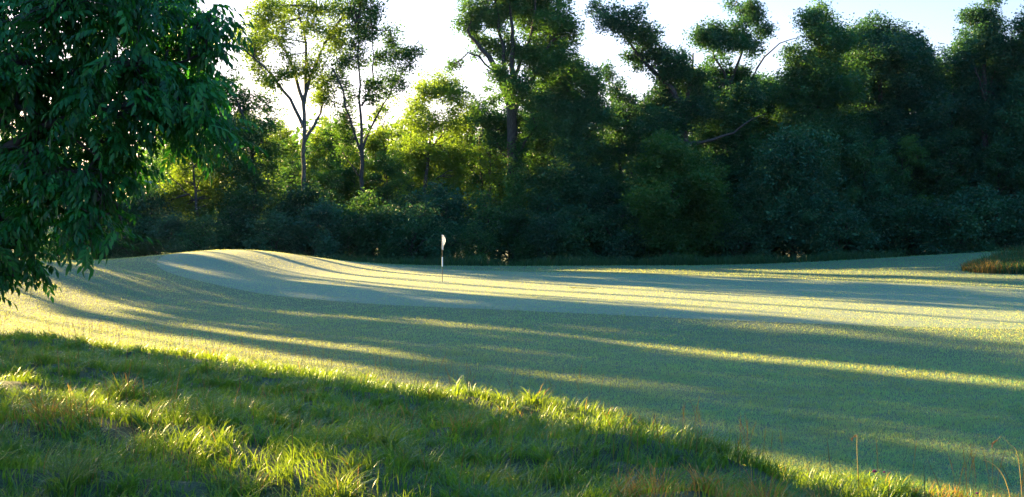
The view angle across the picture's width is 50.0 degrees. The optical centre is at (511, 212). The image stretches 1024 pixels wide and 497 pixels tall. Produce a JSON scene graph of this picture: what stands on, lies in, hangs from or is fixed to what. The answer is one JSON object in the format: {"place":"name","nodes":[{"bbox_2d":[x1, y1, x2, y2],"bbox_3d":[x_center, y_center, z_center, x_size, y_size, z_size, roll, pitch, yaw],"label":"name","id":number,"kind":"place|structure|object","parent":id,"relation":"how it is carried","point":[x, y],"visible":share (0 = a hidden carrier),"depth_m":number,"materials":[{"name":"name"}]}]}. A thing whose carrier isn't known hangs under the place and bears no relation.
{"place":"outdoors","nodes":[
{"label":"outdoors","id":0,"kind":"place"},
{"bbox_2d":[0,326,1018,496],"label":"rough grass","id":1,"kind":"structure","parent":0,"point":[203,410],"depth_m":12.27,"materials":[{"name":"green plant"}]},
{"bbox_2d":[0,206,1023,496],"bbox_3d":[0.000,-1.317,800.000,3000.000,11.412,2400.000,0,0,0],"label":"ground","id":2,"kind":"structure","parent":0,"point":[206,290],"depth_m":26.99,"materials":[{"name":"green plant"}]},
{"bbox_2d":[38,227,87,260],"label":"shrub","id":3,"kind":"object","parent":2,"relation":"on","point":[58,258],"visible":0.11,"depth_m":74.28,"materials":[{"name":"green plant"}]},
{"bbox_2d":[56,223,120,260],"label":"shrub","id":4,"kind":"object","parent":2,"relation":"on","point":[102,235],"visible":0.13,"depth_m":74.45,"materials":[{"name":"green plant"}]},
{"bbox_2d":[59,189,157,258],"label":"shrub","id":5,"kind":"object","parent":2,"relation":"on","point":[127,220],"visible":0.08,"depth_m":74.62,"materials":[{"name":"green plant"}]},
{"bbox_2d":[103,219,153,258],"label":"shrub","id":6,"kind":"object","parent":2,"relation":"on","point":[120,254],"visible":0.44,"depth_m":73.20,"materials":[{"name":"green plant"}]},
{"bbox_2d":[107,30,154,178],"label":"boundary tree","id":7,"kind":"object","parent":2,"relation":"on","point":[125,95],"visible":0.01,"depth_m":81.58,"materials":[{"name":"green plant"}]},
{"bbox_2d":[0,0,267,310],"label":"tree","id":8,"kind":"object","parent":2,"relation":"on","point":[49,182],"visible":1,"depth_m":10.50,"materials":[{"name":"green plant"}]},
{"bbox_2d":[101,178,179,257],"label":"shrub","id":9,"kind":"object","parent":2,"relation":"on","point":[152,208],"visible":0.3,"depth_m":75.52,"materials":[{"name":"green plant"}]},
{"bbox_2d":[131,209,206,255],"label":"shrub","id":10,"kind":"object","parent":2,"relation":"on","point":[162,231],"visible":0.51,"depth_m":72.61,"materials":[{"name":"green plant"}]},
{"bbox_2d":[152,40,219,220],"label":"boundary tree","id":11,"kind":"object","parent":2,"relation":"on","point":[161,160],"visible":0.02,"depth_m":83.58,"materials":[{"name":"green plant"}]},
{"bbox_2d":[152,126,243,226],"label":"glowing tree","id":12,"kind":"object","parent":2,"relation":"on","point":[187,189],"visible":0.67,"depth_m":76.57,"materials":[{"name":"green plant"}]},
{"bbox_2d":[169,212,239,253],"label":"shrub","id":13,"kind":"object","parent":2,"relation":"on","point":[204,228],"visible":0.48,"depth_m":72.23,"materials":[{"name":"green plant"}]},
{"bbox_2d":[178,188,243,248],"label":"shrub","id":14,"kind":"object","parent":2,"relation":"on","point":[202,211],"visible":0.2,"depth_m":75.52,"materials":[{"name":"green plant"}]},
{"bbox_2d":[186,64,294,239],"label":"tree","id":15,"kind":"object","parent":2,"relation":"on","point":[238,187],"visible":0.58,"depth_m":77.53,"materials":[{"name":"green plant"}]},
{"bbox_2d":[206,203,279,249],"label":"shrub","id":16,"kind":"object","parent":2,"relation":"on","point":[233,239],"visible":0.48,"depth_m":73.42,"materials":[{"name":"green plant"}]},
{"bbox_2d":[216,113,277,235],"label":"slender tree","id":17,"kind":"object","parent":2,"relation":"on","point":[247,163],"visible":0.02,"depth_m":91.84,"materials":[{"name":"green plant"}]},
{"bbox_2d":[209,192,301,253],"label":"shrub","id":18,"kind":"object","parent":2,"relation":"on","point":[261,205],"visible":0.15,"depth_m":75.49,"materials":[{"name":"green plant"}]},
{"bbox_2d":[237,206,305,253],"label":"shrub","id":19,"kind":"object","parent":2,"relation":"on","point":[279,227],"visible":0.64,"depth_m":72.39,"materials":[{"name":"green plant"}]},
{"bbox_2d":[249,126,301,214],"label":"slender tree","id":20,"kind":"object","parent":2,"relation":"on","point":[293,147],"visible":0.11,"depth_m":91.86,"materials":[{"name":"green plant"}]},
{"bbox_2d":[262,117,301,197],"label":"slender tree","id":21,"kind":"object","parent":2,"relation":"on","point":[283,133],"visible":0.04,"depth_m":95.34,"materials":[{"name":"green plant"}]},
{"bbox_2d":[269,153,310,204],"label":"slender tree","id":22,"kind":"object","parent":2,"relation":"on","point":[295,166],"visible":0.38,"depth_m":84.10,"materials":[{"name":"green plant"}]},
{"bbox_2d":[269,162,311,205],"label":"slender tree","id":23,"kind":"object","parent":2,"relation":"on","point":[290,173],"visible":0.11,"depth_m":87.24,"materials":[{"name":"green plant"}]},
{"bbox_2d":[221,0,363,206],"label":"airy tree","id":24,"kind":"object","parent":2,"relation":"on","point":[268,10],"visible":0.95,"depth_m":79.72,"materials":[{"name":"green plant"}]},
{"bbox_2d":[261,178,346,255],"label":"shrub","id":25,"kind":"object","parent":2,"relation":"on","point":[309,196],"visible":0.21,"depth_m":75.80,"materials":[{"name":"green plant"}]},
{"bbox_2d":[273,197,361,258],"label":"shrub","id":26,"kind":"object","parent":2,"relation":"on","point":[313,218],"visible":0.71,"depth_m":72.49,"materials":[{"name":"green plant"}]},
{"bbox_2d":[306,114,336,186],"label":"slender tree","id":27,"kind":"object","parent":2,"relation":"on","point":[323,122],"visible":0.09,"depth_m":91.73,"materials":[{"name":"green plant"}]},
{"bbox_2d":[312,161,345,210],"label":"slender tree","id":28,"kind":"object","parent":2,"relation":"on","point":[335,173],"visible":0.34,"depth_m":82.32,"materials":[{"name":"green plant"}]},
{"bbox_2d":[305,123,356,217],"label":"slender tree","id":29,"kind":"object","parent":2,"relation":"on","point":[314,155],"visible":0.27,"depth_m":88.35,"materials":[{"name":"green plant"}]},
{"bbox_2d":[307,150,358,211],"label":"slender tree","id":30,"kind":"object","parent":2,"relation":"on","point":[325,167],"visible":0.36,"depth_m":85.11,"materials":[{"name":"green plant"}]},
{"bbox_2d":[316,122,365,218],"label":"slender tree","id":31,"kind":"object","parent":2,"relation":"on","point":[325,142],"visible":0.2,"depth_m":86.74,"materials":[{"name":"green plant"}]},
{"bbox_2d":[315,125,374,203],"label":"slender tree","id":32,"kind":"object","parent":2,"relation":"on","point":[350,161],"visible":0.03,"depth_m":92.76,"materials":[{"name":"green plant"}]},
{"bbox_2d":[319,209,383,259],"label":"shrub","id":33,"kind":"object","parent":2,"relation":"on","point":[363,250],"visible":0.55,"depth_m":73.13,"materials":[{"name":"green plant"}]},
{"bbox_2d":[322,186,386,259],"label":"shrub","id":34,"kind":"object","parent":2,"relation":"on","point":[365,203],"visible":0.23,"depth_m":75.62,"materials":[{"name":"green plant"}]},
{"bbox_2d":[336,158,373,253],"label":"slender tree","id":35,"kind":"object","parent":2,"relation":"on","point":[356,187],"visible":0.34,"depth_m":85.57,"materials":[{"name":"green plant"}]},
{"bbox_2d":[337,167,372,205],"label":"slender tree","id":36,"kind":"object","parent":2,"relation":"on","point":[358,189],"visible":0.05,"depth_m":88.98,"materials":[{"name":"green plant"}]},
{"bbox_2d":[306,0,431,219],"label":"forked tree","id":37,"kind":"object","parent":2,"relation":"on","point":[359,26],"visible":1,"depth_m":78.84,"materials":[{"name":"green plant"}]},
{"bbox_2d":[349,126,393,207],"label":"slender tree","id":38,"kind":"object","parent":2,"relation":"on","point":[378,133],"visible":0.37,"depth_m":89.43,"materials":[{"name":"green plant"}]},
{"bbox_2d":[363,137,388,198],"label":"slender tree","id":39,"kind":"object","parent":2,"relation":"on","point":[371,157],"visible":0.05,"depth_m":97.64,"materials":[{"name":"green plant"}]},
{"bbox_2d":[342,200,424,261],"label":"shrub","id":40,"kind":"object","parent":2,"relation":"on","point":[373,223],"visible":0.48,"depth_m":72.33,"materials":[{"name":"green plant"}]},
{"bbox_2d":[367,102,406,200],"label":"slender tree","id":41,"kind":"object","parent":2,"relation":"on","point":[386,130],"visible":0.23,"depth_m":89.49,"materials":[{"name":"green plant"}]},
{"bbox_2d":[368,150,409,208],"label":"slender tree","id":42,"kind":"object","parent":2,"relation":"on","point":[388,167],"visible":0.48,"depth_m":83.52,"materials":[{"name":"green plant"}]},
{"bbox_2d":[363,155,420,212],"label":"slender tree","id":43,"kind":"object","parent":2,"relation":"on","point":[396,168],"visible":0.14,"depth_m":86.60,"materials":[{"name":"green plant"}]},
{"bbox_2d":[387,170,414,204],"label":"slender tree","id":44,"kind":"object","parent":2,"relation":"on","point":[408,177],"visible":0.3,"depth_m":80.92,"materials":[{"name":"green plant"}]},
{"bbox_2d":[385,131,422,202],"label":"slender tree","id":45,"kind":"object","parent":2,"relation":"on","point":[405,167],"visible":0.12,"depth_m":85.59,"materials":[{"name":"green plant"}]},
{"bbox_2d":[378,117,434,177],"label":"slender tree","id":46,"kind":"object","parent":2,"relation":"on","point":[399,130],"visible":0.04,"depth_m":94.21,"materials":[{"name":"green plant"}]},
{"bbox_2d":[372,186,455,256],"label":"shrub","id":47,"kind":"object","parent":2,"relation":"on","point":[403,199],"visible":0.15,"depth_m":75.81,"materials":[{"name":"green plant"}]},
{"bbox_2d":[376,202,456,261],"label":"shrub","id":48,"kind":"object","parent":2,"relation":"on","point":[431,245],"visible":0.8,"depth_m":71.36,"materials":[{"name":"green plant"}]},
{"bbox_2d":[383,65,485,214],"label":"rounded yellow tree","id":49,"kind":"object","parent":2,"relation":"on","point":[442,89],"visible":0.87,"depth_m":82.00,"materials":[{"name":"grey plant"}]},
{"bbox_2d":[426,221,470,261],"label":"shrub","id":50,"kind":"object","parent":2,"relation":"on","point":[457,227],"visible":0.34,"depth_m":73.79,"materials":[{"name":"green plant"}]},
{"bbox_2d":[435,130,465,213],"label":"slender tree","id":51,"kind":"object","parent":2,"relation":"on","point":[439,134],"visible":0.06,"depth_m":88.39,"materials":[{"name":"green plant"}]},
{"bbox_2d":[404,177,497,263],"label":"shrub","id":52,"kind":"object","parent":2,"relation":"on","point":[439,196],"visible":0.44,"depth_m":75.38,"materials":[{"name":"green plant"}]},
{"bbox_2d":[436,112,497,222],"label":"slender tree","id":53,"kind":"object","parent":2,"relation":"on","point":[473,132],"visible":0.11,"depth_m":91.18,"materials":[{"name":"green plant"}]},
{"bbox_2d":[447,84,504,252],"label":"slender tree","id":54,"kind":"object","parent":2,"relation":"on","point":[491,101],"visible":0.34,"depth_m":84.03,"materials":[{"name":"green plant"}]},
{"bbox_2d":[0,112,960,218],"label":"wood","id":55,"kind":"object","parent":2,"relation":"on","point":[307,147],"visible":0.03,"depth_m":172.57,"materials":[{"name":"green plant"}]},
{"bbox_2d":[452,220,511,264],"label":"shrub","id":56,"kind":"object","parent":2,"relation":"on","point":[483,238],"visible":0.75,"depth_m":72.58,"materials":[{"name":"green plant"}]},
{"bbox_2d":[464,128,506,234],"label":"slender tree","id":57,"kind":"object","parent":2,"relation":"on","point":[484,157],"visible":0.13,"depth_m":89.09,"materials":[{"name":"green plant"}]},
{"bbox_2d":[465,140,506,233],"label":"slender tree","id":58,"kind":"object","parent":2,"relation":"on","point":[488,171],"visible":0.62,"depth_m":79.96,"materials":[{"name":"green plant"}]},
{"bbox_2d":[452,186,521,264],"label":"shrub","id":59,"kind":"object","parent":2,"relation":"on","point":[489,214],"visible":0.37,"depth_m":75.81,"materials":[{"name":"green plant"}]},
{"bbox_2d":[476,150,505,217],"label":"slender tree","id":60,"kind":"object","parent":2,"relation":"on","point":[499,186],"visible":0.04,"depth_m":89.74,"materials":[{"name":"green plant"}]},
{"bbox_2d":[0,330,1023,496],"bbox_3d":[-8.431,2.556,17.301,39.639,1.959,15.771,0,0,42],"label":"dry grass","id":61,"kind":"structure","parent":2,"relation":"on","point":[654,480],"depth_m":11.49,"materials":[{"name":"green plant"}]},
{"bbox_2d":[0,307,1023,496],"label":"seed stalks","id":62,"kind":"object","parent":2,"relation":"on","point":[450,388],"visible":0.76,"depth_m":13.62,"materials":[{"name":"plant"}]},
{"bbox_2d":[440,0,586,261],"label":"vine covered tree","id":63,"kind":"object","parent":2,"relation":"on","point":[555,26],"visible":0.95,"depth_m":76.50,"materials":[{"name":"green plant"}]},
{"bbox_2d":[476,204,556,264],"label":"shrub","id":64,"kind":"object","parent":2,"relation":"on","point":[509,224],"visible":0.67,"depth_m":72.38,"materials":[{"name":"green plant"}]},
{"bbox_2d":[495,109,543,191],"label":"forest tree","id":65,"kind":"object","parent":2,"relation":"on","point":[500,179],"visible":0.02,"depth_m":86.99,"materials":[{"name":"green plant"}]},
{"bbox_2d":[511,208,591,265],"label":"shrub","id":66,"kind":"object","parent":2,"relation":"on","point":[543,227],"visible":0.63,"depth_m":71.27,"materials":[{"name":"green plant"}]},
{"bbox_2d":[511,188,598,256],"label":"shrub","id":67,"kind":"object","parent":2,"relation":"on","point":[550,204],"visible":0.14,"depth_m":75.65,"materials":[{"name":"green plant"}]},
{"bbox_2d":[213,246,906,265],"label":"tall weeds","id":68,"kind":"object","parent":2,"relation":"on","point":[675,261],"visible":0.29,"depth_m":67.31,"materials":[{"name":"green plant"}]},
{"bbox_2d":[516,46,636,228],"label":"bushy dark tree","id":69,"kind":"object","parent":2,"relation":"on","point":[576,149],"visible":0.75,"depth_m":77.20,"materials":[{"name":"green plant"}]},
{"bbox_2d":[538,201,627,263],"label":"shrub","id":70,"kind":"object","parent":2,"relation":"on","point":[579,224],"visible":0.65,"depth_m":71.81,"materials":[{"name":"green plant"}]},
{"bbox_2d":[157,250,1023,329],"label":"putting green","id":71,"kind":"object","parent":2,"relation":"on","point":[251,261],"visible":0.96,"depth_m":43.98,"materials":[{"name":"green plant"}]},
{"bbox_2d":[442,234,445,281],"bbox_3d":[-3.127,2.132,50.000,0.206,2.279,0.116,0,0,0],"label":"flagstick","id":72,"kind":"object","parent":71,"relation":"on","point":[443,240],"visible":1,"depth_m":49.98,"materials":[{"name":"grey paint"}]},
{"bbox_2d":[551,185,648,260],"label":"shrub","id":73,"kind":"object","parent":2,"relation":"on","point":[595,206],"visible":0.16,"depth_m":75.88,"materials":[{"name":"green plant"}]},
{"bbox_2d":[587,198,659,263],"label":"shrub","id":74,"kind":"object","parent":2,"relation":"on","point":[616,220],"visible":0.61,"depth_m":71.87,"materials":[{"name":"green plant"}]},
{"bbox_2d":[597,57,655,210],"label":"gap tree","id":75,"kind":"object","parent":2,"relation":"on","point":[630,142],"visible":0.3,"depth_m":80.07,"materials":[{"name":"green plant"}]},
{"bbox_2d":[611,185,646,261],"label":"shrub","id":76,"kind":"object","parent":2,"relation":"on","point":[628,206],"visible":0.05,"depth_m":75.82,"materials":[{"name":"green plant"}]},
{"bbox_2d":[613,132,646,182],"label":"forest tree","id":77,"kind":"object","parent":2,"relation":"on","point":[622,163],"visible":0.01,"depth_m":92.05,"materials":[{"name":"green plant"}]},
{"bbox_2d":[622,117,679,226],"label":"forest tree","id":78,"kind":"object","parent":2,"relation":"on","point":[630,163],"visible":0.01,"depth_m":85.74,"materials":[{"name":"green plant"}]},
{"bbox_2d":[582,0,764,257],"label":"leaning limb tree","id":79,"kind":"object","parent":2,"relation":"on","point":[666,106],"visible":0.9,"depth_m":75.36,"materials":[{"name":"green plant"}]},
{"bbox_2d":[613,126,742,262],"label":"front bushy tree","id":80,"kind":"object","parent":2,"relation":"on","point":[680,207],"visible":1,"depth_m":70.97,"materials":[{"name":"green plant"}]},
{"bbox_2d":[695,194,729,259],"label":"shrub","id":81,"kind":"object","parent":2,"relation":"on","point":[715,251],"visible":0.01,"depth_m":74.98,"materials":[{"name":"green plant"}]},
{"bbox_2d":[682,67,756,151],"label":"forest tree","id":82,"kind":"object","parent":2,"relation":"on","point":[704,130],"visible":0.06,"depth_m":86.43,"materials":[{"name":"green plant"}]},
{"bbox_2d":[682,0,800,204],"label":"clumpy top tree","id":83,"kind":"object","parent":2,"relation":"on","point":[744,91],"visible":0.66,"depth_m":78.32,"materials":[{"name":"green plant"}]},
{"bbox_2d":[711,180,797,259],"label":"shrub","id":84,"kind":"object","parent":2,"relation":"on","point":[735,204],"visible":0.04,"depth_m":75.72,"materials":[{"name":"green plant"}]},
{"bbox_2d":[748,68,786,145],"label":"forest tree","id":85,"kind":"object","parent":2,"relation":"on","point":[764,81],"visible":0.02,"depth_m":88.23,"materials":[{"name":"green plant"}]},
{"bbox_2d":[742,242,813,262],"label":"shrub","id":86,"kind":"object","parent":2,"relation":"on","point":[789,251],"visible":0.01,"depth_m":74.68,"materials":[{"name":"green plant"}]},
{"bbox_2d":[722,121,850,259],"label":"front round tree","id":87,"kind":"object","parent":2,"relation":"on","point":[797,170],"visible":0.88,"depth_m":71.27,"materials":[{"name":"green plant"}]},
{"bbox_2d":[753,0,896,211],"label":"spire tree","id":88,"kind":"object","parent":2,"relation":"on","point":[812,72],"visible":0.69,"depth_m":76.75,"materials":[{"name":"green plant"}]},
{"bbox_2d":[788,197,893,258],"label":"shrub","id":89,"kind":"object","parent":2,"relation":"on","point":[851,220],"visible":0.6,"depth_m":70.96,"materials":[{"name":"green plant"}]},
{"bbox_2d":[802,192,884,258],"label":"shrub","id":90,"kind":"object","parent":2,"relation":"on","point":[864,204],"visible":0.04,"depth_m":75.36,"materials":[{"name":"green plant"}]},
{"bbox_2d":[830,128,895,247],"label":"forest tree","id":91,"kind":"object","parent":2,"relation":"on","point":[854,145],"visible":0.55,"depth_m":75.25,"materials":[{"name":"green plant"}]},
{"bbox_2d":[834,198,913,256],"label":"shrub","id":92,"kind":"object","parent":2,"relation":"on","point":[880,223],"visible":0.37,"depth_m":71.96,"materials":[{"name":"green plant"}]},
{"bbox_2d":[836,4,973,226],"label":"broad dome tree","id":93,"kind":"object","parent":2,"relation":"on","point":[901,57],"visible":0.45,"depth_m":78.94,"materials":[{"name":"green plant"}]},
{"bbox_2d":[874,134,940,206],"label":"forest tree","id":94,"kind":"object","parent":2,"relation":"on","point":[905,172],"visible":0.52,"depth_m":76.30,"materials":[{"name":"green plant"}]},
{"bbox_2d":[865,189,957,256],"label":"shrub","id":95,"kind":"object","parent":2,"relation":"on","point":[903,207],"visible":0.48,"depth_m":71.96,"materials":[{"name":"green plant"}]},
{"bbox_2d":[909,185,982,253],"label":"shrub","id":96,"kind":"object","parent":2,"relation":"on","point":[922,189],"visible":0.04,"depth_m":76.35,"materials":[{"name":"green plant"}]},
{"bbox_2d":[918,25,976,188],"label":"tree","id":97,"kind":"object","parent":2,"relation":"on","point":[954,44],"visible":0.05,"depth_m":82.95,"materials":[{"name":"green plant"}]},
{"bbox_2d":[902,192,1000,255],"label":"shrub","id":98,"kind":"object","parent":2,"relation":"on","point":[942,213],"visible":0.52,"depth_m":70.81,"materials":[{"name":"green plant"}]},
{"bbox_2d":[924,181,1023,252],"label":"shrub","id":99,"kind":"object","parent":2,"relation":"on","point":[993,207],"visible":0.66,"depth_m":70.66,"materials":[{"name":"green plant"}]},
{"bbox_2d":[940,0,1023,209],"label":"tree","id":100,"kind":"object","parent":2,"relation":"on","point":[981,86],"visible":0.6,"depth_m":78.39,"materials":[{"name":"green plant"}]},
{"bbox_2d":[971,132,1023,242],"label":"forest tree","id":101,"kind":"object","parent":2,"relation":"on","point":[1002,149],"visible":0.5,"depth_m":75.12,"materials":[{"name":"green plant"}]},
{"bbox_2d":[974,190,1023,249],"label":"shrub","id":102,"kind":"object","parent":2,"relation":"on","point":[1020,212],"visible":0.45,"depth_m":70.84,"materials":[{"name":"green plant"}]},
{"bbox_2d":[975,4,1023,193],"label":"tree","id":103,"kind":"object","parent":2,"relation":"on","point":[1016,77],"visible":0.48,"depth_m":77.02,"materials":[{"name":"green plant"}]},
{"bbox_2d":[991,437,1021,492],"bbox_3d":[5.415,2.912,11.996,0.367,0.924,0.043,0,0,0],"label":"arching stem","id":104,"kind":"object","parent":2,"relation":"on","point":[1017,455],"visible":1,"depth_m":12.00,"materials":[{"name":"brown plant"}]},
{"bbox_2d":[0,0,1023,193],"label":"sky","id":105,"kind":"structure","parent":0,"point":[428,22],"materials":[{"name":"white"}]},
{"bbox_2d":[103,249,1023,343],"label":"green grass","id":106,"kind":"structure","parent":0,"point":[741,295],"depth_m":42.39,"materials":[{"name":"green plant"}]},
{"bbox_2d":[960,249,1023,273],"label":"tall grass","id":107,"kind":"structure","parent":0,"point":[991,268],"depth_m":51.75,"materials":[{"name":"green plant"}]},
{"bbox_2d":[961,245,1023,273],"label":"bank grass","id":108,"kind":"structure","parent":0,"point":[1008,257],"depth_m":52.37,"materials":[{"name":"green plant"}]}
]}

